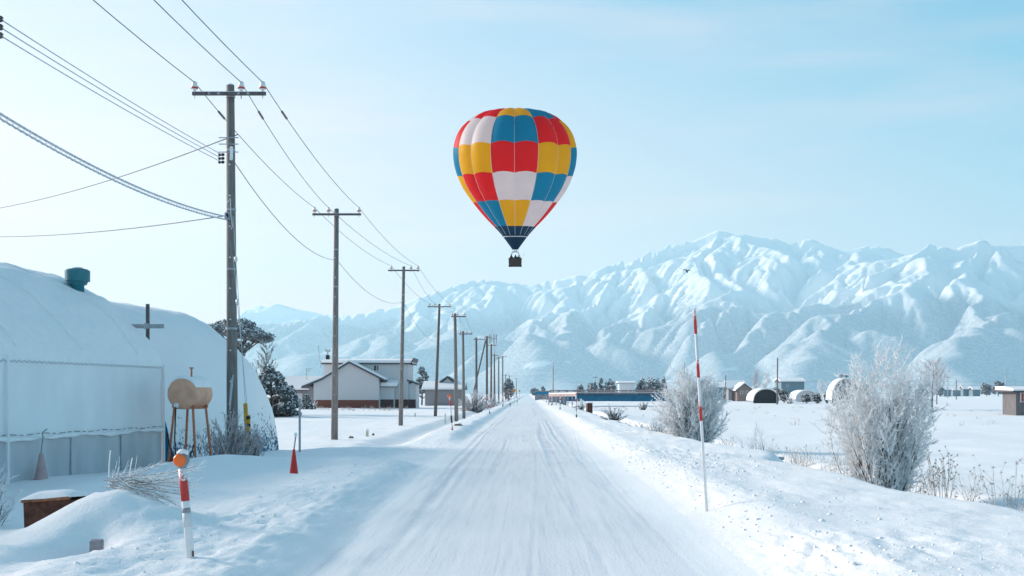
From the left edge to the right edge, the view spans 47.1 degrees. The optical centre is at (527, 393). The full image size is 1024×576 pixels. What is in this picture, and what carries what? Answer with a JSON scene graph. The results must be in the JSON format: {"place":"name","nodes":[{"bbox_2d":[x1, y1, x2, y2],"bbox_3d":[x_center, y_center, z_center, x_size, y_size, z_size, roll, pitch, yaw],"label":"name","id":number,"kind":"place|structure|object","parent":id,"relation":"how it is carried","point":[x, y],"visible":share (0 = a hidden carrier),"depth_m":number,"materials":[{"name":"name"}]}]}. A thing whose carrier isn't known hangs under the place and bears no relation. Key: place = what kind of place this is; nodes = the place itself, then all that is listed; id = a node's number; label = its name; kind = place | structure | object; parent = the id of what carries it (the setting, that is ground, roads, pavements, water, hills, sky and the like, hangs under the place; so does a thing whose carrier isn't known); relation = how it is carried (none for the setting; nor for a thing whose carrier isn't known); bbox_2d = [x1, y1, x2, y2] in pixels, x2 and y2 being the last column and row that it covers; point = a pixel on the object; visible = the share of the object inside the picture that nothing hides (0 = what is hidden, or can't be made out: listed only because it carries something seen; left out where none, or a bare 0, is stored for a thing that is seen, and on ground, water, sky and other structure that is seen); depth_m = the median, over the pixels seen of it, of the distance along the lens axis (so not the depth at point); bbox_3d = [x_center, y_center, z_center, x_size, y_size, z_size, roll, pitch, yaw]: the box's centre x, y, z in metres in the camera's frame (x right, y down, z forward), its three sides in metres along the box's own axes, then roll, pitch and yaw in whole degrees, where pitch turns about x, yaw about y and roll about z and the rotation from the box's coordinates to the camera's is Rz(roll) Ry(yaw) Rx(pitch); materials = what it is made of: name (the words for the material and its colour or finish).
{"place":"outdoors","nodes":[
{"label":"outdoors","id":0,"kind":"place"},
{"bbox_2d":[0,16,3,38],"bbox_3d":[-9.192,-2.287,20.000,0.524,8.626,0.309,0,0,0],"label":"insulators","id":1,"kind":"object","parent":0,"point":[1,27],"visible":1,"depth_m":19.96,"materials":[{"name":"ceramic"}]},
{"bbox_2d":[220,394,759,575],"bbox_3d":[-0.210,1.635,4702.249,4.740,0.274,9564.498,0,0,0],"label":"snowy road","id":2,"kind":"structure","parent":0,"point":[527,485],"depth_m":15.63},
{"bbox_2d":[0,394,1023,575],"bbox_3d":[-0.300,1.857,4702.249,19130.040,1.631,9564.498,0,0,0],"label":"snow field","id":3,"kind":"structure","parent":0,"point":[232,486],"depth_m":17.66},
{"bbox_2d":[0,464,22,524],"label":"frosted shrub","id":4,"kind":"object","parent":3,"relation":"on","point":[3,515],"visible":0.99,"depth_m":14.98,"materials":[{"name":"grey plant"}]},
{"bbox_2d":[30,429,47,479],"bbox_3d":[-10.370,1.306,24.995,0.390,1.119,0.390,0,0,0],"label":"traffic cone","id":5,"kind":"object","parent":3,"relation":"on","point":[41,472],"visible":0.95,"depth_m":24.93,"materials":[{"name":"grey plastic"}]},
{"bbox_2d":[20,489,87,527],"bbox_3d":[-5.336,1.369,13.230,0.600,0.578,0.440,0,0,7],"label":"rusty trough","id":6,"kind":"object","parent":3,"relation":"on","point":[38,506],"visible":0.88,"depth_m":13.05,"materials":[{"name":"metal"}]},
{"bbox_2d":[0,261,164,484],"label":"fabric shed","id":7,"kind":"structure","parent":3,"relation":"on","point":[82,378],"depth_m":27.34,"materials":[{"name":"fabric"}]},
{"bbox_2d":[65,267,89,291],"bbox_3d":[-11.759,-2.830,30.622,0.630,0.950,0.630,0,0,0],"label":"roof vent","id":8,"kind":"object","parent":7,"relation":"on","point":[77,278],"visible":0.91,"depth_m":30.40,"materials":[{"name":"metal"}]},
{"bbox_2d":[131,304,163,339],"bbox_3d":[-10.187,-0.222,31.290,0.968,4.344,0.200,0,0,0],"label":"cross post","id":9,"kind":"object","parent":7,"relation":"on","point":[147,325],"visible":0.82,"depth_m":31.24,"materials":[{"name":"metal"}]},
{"bbox_2d":[89,539,103,551],"bbox_3d":[-4.122,1.564,11.204,0.116,0.335,0.120,2,3,-11],"label":"concrete stub","id":10,"kind":"object","parent":3,"relation":"on","point":[96,544],"visible":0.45,"depth_m":11.14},
{"bbox_2d":[102,450,207,507],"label":"fallen branches","id":11,"kind":"object","parent":3,"relation":"on","point":[142,488],"visible":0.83,"depth_m":12.97,"materials":[{"name":"wood"}]},
{"bbox_2d":[173,449,194,557],"bbox_3d":[-3.096,1.093,10.604,0.202,1.182,0.123,0,0,0],"label":"delineator","id":12,"kind":"object","parent":3,"relation":"on","point":[181,459],"visible":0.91,"depth_m":10.57,"materials":[{"name":"white paint"}]},
{"bbox_2d":[166,367,212,461],"bbox_3d":[-8.533,0.726,29.532,0.862,2.774,1.138,0,0,11],"label":"oil tank","id":13,"kind":"object","parent":3,"relation":"on","point":[187,393],"visible":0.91,"depth_m":29.18,"materials":[{"name":"metal"}]},
{"bbox_2d":[109,301,278,461],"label":"arched shed","id":14,"kind":"structure","parent":3,"relation":"on","point":[182,343],"depth_m":36.30,"materials":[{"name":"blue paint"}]},
{"bbox_2d":[196,409,257,455],"bbox_3d":[-7.774,1.212,30.622,1.510,1.652,1.343,0,0,18],"label":"frosted shrub","id":15,"kind":"object","parent":3,"relation":"on","point":[233,447],"visible":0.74,"depth_m":30.55,"materials":[{"name":"grey plant"}]},
{"bbox_2d":[191,81,265,441],"bbox_3d":[-8.454,-3.346,33.246,2.126,10.946,0.426,0,0,0],"label":"utility pole","id":16,"kind":"object","parent":3,"relation":"on","point":[230,93],"visible":0.95,"depth_m":33.18,"materials":[{"name":"concrete"}]},
{"bbox_2d":[3,37,220,161],"bbox_3d":[-8.813,-6.315,26.540,0.016,0.445,13.125,0,0,2],"label":"power line","id":17,"kind":"object","parent":16,"relation":"attached to","point":[102,96],"visible":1,"depth_m":24.20,"materials":[{"name":"metal"}]},
{"bbox_2d":[3,21,221,154],"bbox_3d":[-8.813,-6.560,26.540,0.016,0.376,13.125,0,0,2],"label":"power line","id":18,"kind":"object","parent":16,"relation":"attached to","point":[102,84],"visible":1,"depth_m":24.20,"materials":[{"name":"metal"}]},
{"bbox_2d":[3,29,221,158],"bbox_3d":[-8.813,-6.438,26.540,0.016,0.411,13.125,0,0,2],"label":"power line","id":19,"kind":"object","parent":16,"relation":"attached to","point":[102,90],"visible":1,"depth_m":24.25,"materials":[{"name":"metal"}]},
{"bbox_2d":[0,215,225,236],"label":"power line","id":20,"kind":"object","parent":16,"relation":"attached to","point":[114,230],"visible":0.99,"depth_m":38.19,"materials":[{"name":"metal"}]},
{"bbox_2d":[0,113,226,219],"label":"cable bundle","id":21,"kind":"object","parent":16,"relation":"hanging from","point":[74,156],"visible":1,"depth_m":24.44,"materials":[{"name":"rubber"}]},
{"bbox_2d":[1,134,237,207],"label":"power line","id":22,"kind":"object","parent":16,"relation":"attached to","point":[129,173],"visible":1,"depth_m":37.78,"materials":[{"name":"metal"}]},
{"bbox_2d":[233,218,245,402],"bbox_3d":[-7.930,-2.370,32.200,0.083,5.287,1.979,0,0,-23],"label":"guy wire","id":23,"kind":"object","parent":16,"relation":"attached to","point":[235,259],"visible":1,"depth_m":32.29,"materials":[{"name":"grey metal"}]},
{"bbox_2d":[93,0,457,326],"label":"power line","id":24,"kind":"object","parent":16,"relation":"attached to","point":[217,110],"visible":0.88,"depth_m":34.48,"materials":[{"name":"metal"}]},
{"bbox_2d":[154,0,466,330],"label":"power line","id":25,"kind":"object","parent":16,"relation":"attached to","point":[274,136],"visible":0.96,"depth_m":38.26,"materials":[{"name":"metal"}]},
{"bbox_2d":[182,0,469,327],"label":"power line","id":26,"kind":"object","parent":16,"relation":"attached to","point":[294,129],"visible":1,"depth_m":37.36,"materials":[{"name":"metal"}]},
{"bbox_2d":[234,162,430,339],"bbox_3d":[-8.812,-5.674,73.748,0.631,1.698,81.303,0,0,0],"label":"power line","id":27,"kind":"object","parent":16,"relation":"attached to","point":[305,246],"visible":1,"depth_m":43.45,"materials":[{"name":"metal"}]},
{"bbox_2d":[208,317,276,356],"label":"pine tree","id":28,"kind":"object","parent":3,"relation":"on","point":[251,332],"visible":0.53,"depth_m":120.51,"materials":[{"name":"green plant"}]},
{"bbox_2d":[243,403,247,451],"bbox_3d":[-7.438,1.139,31.050,0.108,1.771,0.645,0,0,-22],"label":"guy guard","id":29,"kind":"object","parent":3,"relation":"on","point":[245,407],"visible":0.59,"depth_m":31.18,"materials":[{"name":"yellow plastic"}]},
{"bbox_2d":[246,415,250,453],"bbox_3d":[-7.370,1.293,31.000,0.114,1.455,0.532,0,0,-21],"label":"guy guard","id":30,"kind":"object","parent":3,"relation":"on","point":[248,421],"visible":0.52,"depth_m":31.09,"materials":[{"name":"yellow plastic"}]},
{"bbox_2d":[233,257,246,402],"bbox_3d":[-7.883,-1.650,32.150,0.083,4.471,2.108,0,0,-25],"label":"guy wire","id":31,"kind":"object","parent":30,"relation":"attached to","point":[239,325],"visible":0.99,"depth_m":32.37,"materials":[{"name":"grey metal"}]},
{"bbox_2d":[241,425,268,456],"bbox_3d":[-7.150,1.435,30.901,0.774,1.236,0.711,0,0,0],"label":"frosted shrub","id":32,"kind":"object","parent":3,"relation":"on","point":[259,450],"visible":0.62,"depth_m":30.83,"materials":[{"name":"grey plant"}]},
{"bbox_2d":[250,339,279,394],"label":"bare tree","id":33,"kind":"object","parent":3,"relation":"on","point":[263,358],"visible":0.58,"depth_m":118.26,"materials":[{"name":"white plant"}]},
{"bbox_2d":[258,365,298,416],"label":"spruce tree","id":34,"kind":"object","parent":3,"relation":"on","point":[281,404],"visible":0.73,"depth_m":107.69,"materials":[{"name":"green plant"}]},
{"bbox_2d":[290,432,297,473],"bbox_3d":[-4.350,1.133,21.800,0.234,0.820,0.234,0,0,0],"label":"traffic cone","id":35,"kind":"object","parent":3,"relation":"on","point":[293,468],"visible":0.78,"depth_m":21.76,"materials":[{"name":"red plastic"}]},
{"bbox_2d":[286,385,301,415],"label":"spruce tree","id":36,"kind":"object","parent":3,"relation":"on","point":[293,392],"visible":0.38,"depth_m":111.69,"materials":[{"name":"green plant"}]},
{"bbox_2d":[298,396,300,451],"bbox_3d":[-7.004,1.016,36.000,0.092,1.857,0.092,0,0,23],"label":"grey post","id":37,"kind":"object","parent":3,"relation":"on","point":[299,397],"visible":0.9,"depth_m":35.97,"materials":[{"name":"metal"}]},
{"bbox_2d":[285,368,321,406],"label":"annex","id":38,"kind":"object","parent":3,"relation":"on","point":[296,382],"visible":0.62,"depth_m":187.04,"materials":[{"name":"grey"}]},
{"bbox_2d":[301,393,313,409],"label":"conifer","id":39,"kind":"object","parent":3,"relation":"on","point":[308,401],"visible":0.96,"depth_m":159.75,"materials":[{"name":"green plant"}]},
{"bbox_2d":[312,207,360,439],"bbox_3d":[-9.035,-3.119,55.546,2.302,11.391,0.426,0,0,0],"label":"utility pole","id":40,"kind":"object","parent":3,"relation":"on","point":[336,214],"visible":0.99,"depth_m":55.48,"materials":[{"name":"concrete"}]},
{"bbox_2d":[301,348,421,407],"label":"house","id":41,"kind":"structure","parent":3,"relation":"on","point":[367,383],"depth_m":176.00,"materials":[{"name":"paint"}]},
{"bbox_2d":[388,265,419,425],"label":"utility pole","id":42,"kind":"object","parent":3,"relation":"on","point":[401,381],"visible":0.98,"depth_m":80.79,"materials":[{"name":"wood"}]},
{"bbox_2d":[416,366,428,404],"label":"pine tree","id":43,"kind":"object","parent":3,"relation":"on","point":[423,373],"visible":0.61,"depth_m":234.36,"materials":[{"name":"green plant"}]},
{"bbox_2d":[428,303,450,415],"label":"utility pole","id":44,"kind":"object","parent":3,"relation":"on","point":[436,373],"visible":0.94,"depth_m":114.48,"materials":[{"name":"brown wood"}]},
{"bbox_2d":[422,376,466,405],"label":"barn","id":45,"kind":"structure","parent":3,"relation":"on","point":[445,387],"depth_m":215.00,"materials":[{"name":"grey"}]},
{"bbox_2d":[448,394,452,429],"bbox_3d":[-3.300,0.905,50.000,0.261,1.759,0.073,0,0,0],"label":"delineator","id":46,"kind":"object","parent":3,"relation":"on","point":[449,396],"visible":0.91,"depth_m":49.97,"materials":[{"name":"white paint"}]},
{"bbox_2d":[451,313,465,421],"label":"utility pole","id":47,"kind":"object","parent":3,"relation":"on","point":[456,418],"visible":0.98,"depth_m":104.87,"materials":[{"name":"wood"}]},
{"bbox_2d":[459,330,471,418],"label":"utility pole","id":48,"kind":"object","parent":3,"relation":"on","point":[463,387],"visible":0.98,"depth_m":116.89,"materials":[{"name":"wood"}]},
{"bbox_2d":[458,390,492,412],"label":"frosted thicket","id":49,"kind":"object","parent":3,"relation":"on","point":[474,405],"visible":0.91,"depth_m":149.65,"materials":[{"name":"white plant"}]},
{"bbox_2d":[473,337,485,394],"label":"utility pole","id":50,"kind":"object","parent":3,"relation":"on","point":[476,372],"visible":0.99,"depth_m":169.88,"materials":[{"name":"brown wood"}]},
{"bbox_2d":[474,335,491,406],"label":"utility pole","id":51,"kind":"object","parent":3,"relation":"on","point":[486,340],"visible":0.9,"depth_m":187.86,"materials":[{"name":"brown wood"}]},
{"bbox_2d":[488,344,496,397],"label":"utility pole","id":52,"kind":"object","parent":3,"relation":"on","point":[490,345],"visible":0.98,"depth_m":204.87,"materials":[{"name":"brown wood"}]},
{"bbox_2d":[489,334,496,400],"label":"lattice mast","id":53,"kind":"object","parent":3,"relation":"on","point":[493,338],"visible":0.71,"depth_m":329.47,"materials":[{"name":"metal"}]},
{"bbox_2d":[486,391,500,408],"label":"frosted thicket","id":54,"kind":"object","parent":3,"relation":"on","point":[492,399],"visible":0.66,"depth_m":164.79,"materials":[{"name":"white plant"}]},
{"bbox_2d":[492,354,498,402],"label":"utility pole","id":55,"kind":"object","parent":3,"relation":"on","point":[494,355],"visible":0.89,"depth_m":254.83,"materials":[{"name":"brown wood"}]},
{"bbox_2d":[498,357,501,403],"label":"utility pole","id":56,"kind":"object","parent":3,"relation":"on","point":[498,381],"visible":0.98,"depth_m":279.83,"materials":[{"name":"wood"}]},
{"bbox_2d":[503,378,514,400],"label":"roadside tree","id":57,"kind":"object","parent":3,"relation":"on","point":[508,385],"visible":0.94,"depth_m":399.33,"materials":[{"name":"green plant"}]},
{"bbox_2d":[48,435,1022,575],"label":"snow clods","id":58,"kind":"object","parent":3,"relation":"on","point":[690,465],"visible":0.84,"depth_m":15.82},
{"bbox_2d":[535,391,549,399],"bbox_3d":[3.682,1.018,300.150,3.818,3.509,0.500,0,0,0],"label":"building","id":59,"kind":"structure","parent":3,"relation":"on","point":[540,395],"depth_m":300.00,"materials":[{"name":"blue paint"}]},
{"bbox_2d":[548,392,576,406],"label":"guard rail","id":60,"kind":"object","parent":3,"relation":"on","point":[562,394],"visible":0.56,"depth_m":150.25,"materials":[{"name":"metal"}]},
{"bbox_2d":[577,399,585,410],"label":"frosted bush","id":61,"kind":"object","parent":3,"relation":"on","point":[581,406],"visible":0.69,"depth_m":140.04,"materials":[{"name":"white plant"}]},
{"bbox_2d":[586,402,592,413],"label":"dark box","id":62,"kind":"object","parent":3,"relation":"on","point":[589,406],"visible":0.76,"depth_m":104.82,"materials":[{"name":"metal"}]},
{"bbox_2d":[586,382,598,392],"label":"tree","id":63,"kind":"object","parent":3,"relation":"on","point":[592,386],"visible":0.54,"depth_m":379.38,"materials":[{"name":"green plant"}]},
{"bbox_2d":[598,378,603,392],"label":"tree","id":64,"kind":"object","parent":3,"relation":"on","point":[601,381],"visible":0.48,"depth_m":359.75,"materials":[{"name":"green plant"}]},
{"bbox_2d":[603,379,616,392],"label":"tree","id":65,"kind":"object","parent":3,"relation":"on","point":[610,385],"visible":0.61,"depth_m":349.37,"materials":[{"name":"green plant"}]},
{"bbox_2d":[599,403,627,420],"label":"frosted bush","id":66,"kind":"object","parent":3,"relation":"on","point":[612,416],"visible":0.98,"depth_m":65.88,"materials":[{"name":"grey plant"}]},
{"bbox_2d":[549,390,685,404],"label":"long low building","id":67,"kind":"structure","parent":3,"relation":"on","point":[617,396],"depth_m":200.00,"materials":[{"name":"blue paint"}]},
{"bbox_2d":[616,381,635,392],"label":"shed","id":68,"kind":"structure","parent":3,"relation":"on","point":[625,385],"depth_m":340.00,"materials":[{"name":"white paint"}]},
{"bbox_2d":[635,377,647,392],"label":"tree","id":69,"kind":"object","parent":3,"relation":"on","point":[641,384],"visible":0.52,"depth_m":339.38,"materials":[{"name":"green plant"}]},
{"bbox_2d":[638,401,647,409],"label":"frosted bush","id":70,"kind":"object","parent":3,"relation":"on","point":[644,406],"visible":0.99,"depth_m":149.92,"materials":[{"name":"grey plant"}]},
{"bbox_2d":[638,414,665,431],"bbox_3d":[5.515,1.508,51.997,1.371,1.262,0.989,0,0,29],"label":"frosted bush","id":71,"kind":"object","parent":3,"relation":"on","point":[660,429],"visible":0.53,"depth_m":52.02,"materials":[{"name":"grey plant"}]},
{"bbox_2d":[644,377,661,401],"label":"tree","id":72,"kind":"object","parent":3,"relation":"on","point":[652,385],"visible":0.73,"depth_m":329.27,"materials":[{"name":"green plant"}]},
{"bbox_2d":[659,376,667,392],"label":"tree","id":73,"kind":"object","parent":3,"relation":"on","point":[661,383],"visible":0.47,"depth_m":334.38,"materials":[{"name":"grey plant"}]},
{"bbox_2d":[316,406,1023,510],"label":"dry grass","id":74,"kind":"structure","parent":3,"relation":"on","point":[793,457],"depth_m":36.25,"materials":[{"name":"plant"}]},
{"bbox_2d":[651,361,730,442],"bbox_3d":[6.114,0.600,44.038,3.088,3.638,2.640,0,0,0],"label":"frosted tree","id":75,"kind":"object","parent":3,"relation":"on","point":[682,410],"visible":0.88,"depth_m":43.64,"materials":[{"name":"white plant"}]},
{"bbox_2d":[693,309,707,511],"bbox_3d":[2.385,0.281,16.200,0.219,2.891,0.044,0,0,0],"label":"snow pole","id":76,"kind":"object","parent":3,"relation":"on","point":[700,408],"visible":0.91,"depth_m":16.18,"materials":[{"name":"white paint"}]},
{"bbox_2d":[708,382,727,400],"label":"house","id":77,"kind":"structure","parent":3,"relation":"on","point":[721,385],"depth_m":330.00,"materials":[{"name":"blue"}]},
{"bbox_2d":[724,380,744,399],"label":"house","id":78,"kind":"structure","parent":3,"relation":"on","point":[731,383],"depth_m":346.79,"materials":[{"name":"grey"}]},
{"bbox_2d":[736,422,771,451],"bbox_3d":[7.074,1.762,35.978,1.654,1.846,1.309,0,0,0],"label":"frosted bush","id":79,"kind":"object","parent":3,"relation":"on","point":[753,441],"visible":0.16,"depth_m":35.98,"materials":[{"name":"white plant"}]},
{"bbox_2d":[751,369,761,389],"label":"bare tree","id":80,"kind":"object","parent":3,"relation":"on","point":[755,381],"visible":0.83,"depth_m":299.69,"materials":[{"name":"grey plant"}]},
{"bbox_2d":[746,388,779,402],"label":"arched shed","id":81,"kind":"structure","parent":3,"relation":"on","point":[762,395],"depth_m":250.01,"materials":[{"name":"metal"}]},
{"bbox_2d":[761,372,769,387],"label":"bare tree","id":82,"kind":"object","parent":3,"relation":"on","point":[766,378],"visible":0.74,"depth_m":329.90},
{"bbox_2d":[776,357,777,403],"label":"thin pole","id":83,"kind":"object","parent":3,"relation":"on","point":[777,384],"visible":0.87,"depth_m":234.87,"materials":[{"name":"wood"}]},
{"bbox_2d":[780,389,790,401],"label":"dark bush","id":84,"kind":"object","parent":3,"relation":"on","point":[783,397],"visible":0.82,"depth_m":263.56,"materials":[{"name":"grey plant"}]},
{"bbox_2d":[774,378,805,399],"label":"house","id":85,"kind":"structure","parent":3,"relation":"on","point":[790,385],"depth_m":370.00,"materials":[{"name":"blue"}]},
{"bbox_2d":[790,390,815,401],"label":"arched shed","id":86,"kind":"structure","parent":3,"relation":"on","point":[798,394],"depth_m":300.00,"materials":[{"name":"grey metal"}]},
{"bbox_2d":[801,394,810,402],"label":"dark bush","id":87,"kind":"object","parent":3,"relation":"on","point":[806,398],"visible":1,"depth_m":257.60,"materials":[{"name":"grey plant"}]},
{"bbox_2d":[811,392,821,403],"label":"dark bush","id":88,"kind":"object","parent":3,"relation":"on","point":[816,399],"visible":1,"depth_m":255.47,"materials":[{"name":"grey plant"}]},
{"bbox_2d":[817,379,824,400],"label":"bare tree","id":89,"kind":"object","parent":3,"relation":"on","point":[820,388],"visible":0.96,"depth_m":359.81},
{"bbox_2d":[826,374,860,402],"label":"arched shed","id":90,"kind":"structure","parent":3,"relation":"on","point":[828,394],"depth_m":240.06,"materials":[{"name":"grey"}]},
{"bbox_2d":[812,331,948,492],"bbox_3d":[7.058,0.682,23.541,2.538,3.914,2.350,0,0,0],"label":"frosted shrub","id":91,"kind":"object","parent":3,"relation":"on","point":[885,456],"visible":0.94,"depth_m":23.22,"materials":[{"name":"white plant"}]},
{"bbox_2d":[918,355,950,406],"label":"bare tree","id":92,"kind":"object","parent":3,"relation":"on","point":[938,373],"visible":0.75,"depth_m":199.69,"materials":[{"name":"grey plant"}]},
{"bbox_2d":[919,444,957,497],"bbox_3d":[8.373,1.775,24.059,0.660,1.531,0.920,0,0,-17],"label":"dry weed","id":93,"kind":"object","parent":3,"relation":"on","point":[937,473],"visible":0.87,"depth_m":23.96,"materials":[{"name":"plant"}]},
{"bbox_2d":[939,386,951,396],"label":"house","id":94,"kind":"structure","parent":3,"relation":"on","point":[945,392],"depth_m":900.00,"materials":[{"name":"blue"}]},
{"bbox_2d":[950,387,960,395],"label":"house","id":95,"kind":"structure","parent":3,"relation":"on","point":[953,391],"depth_m":920.00,"materials":[{"name":"blue"}]},
{"bbox_2d":[959,385,969,395],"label":"house","id":96,"kind":"structure","parent":3,"relation":"on","point":[964,391],"depth_m":940.96,"materials":[{"name":"blue"}]},
{"bbox_2d":[949,465,993,502],"bbox_3d":[6.944,1.855,18.410,0.662,1.468,0.554,0,0,-30],"label":"dry weed","id":97,"kind":"object","parent":3,"relation":"on","point":[974,487],"visible":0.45,"depth_m":18.39,"materials":[{"name":"plant"}]},
{"bbox_2d":[967,386,980,395],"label":"house","id":98,"kind":"structure","parent":3,"relation":"on","point":[973,390],"depth_m":930.57,"materials":[{"name":"blue"}]},
{"bbox_2d":[980,383,993,395],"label":"tree","id":99,"kind":"object","parent":3,"relation":"on","point":[987,389],"visible":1,"depth_m":898.02,"materials":[{"name":"grey plant"}]},
{"bbox_2d":[969,455,1023,509],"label":"dry weed","id":100,"kind":"object","parent":3,"relation":"on","point":[979,465],"visible":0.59,"depth_m":17.47,"materials":[{"name":"plant"}]},
{"bbox_2d":[992,380,1004,395],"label":"tree","id":101,"kind":"object","parent":3,"relation":"on","point":[997,383],"visible":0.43,"depth_m":919.01,"materials":[{"name":"grey plant"}]},
{"bbox_2d":[995,386,1023,415],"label":"hut","id":102,"kind":"object","parent":3,"relation":"on","point":[1013,400],"visible":0.96,"depth_m":120.66,"materials":[{"name":"brown paint"}]},
{"bbox_2d":[0,0,1023,323],"label":"sky","id":103,"kind":"structure","parent":0,"point":[842,125],"materials":[{"name":"blue"}]},
{"bbox_2d":[453,108,576,266],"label":"hot air balloon","id":104,"kind":"object","parent":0,"point":[515,168],"visible":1,"depth_m":172.44,"materials":[{"name":"multicoloured fabric"}]},
{"bbox_2d":[222,231,1023,393],"bbox_3d":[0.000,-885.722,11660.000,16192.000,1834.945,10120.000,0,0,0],"label":"mountain range","id":105,"kind":"structure","parent":0,"point":[812,312],"depth_m":10038.25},
{"bbox_2d":[730,382,752,400],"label":"house","id":106,"kind":"structure","parent":0,"point":[740,391],"depth_m":325.00,"materials":[{"name":"white paint"}]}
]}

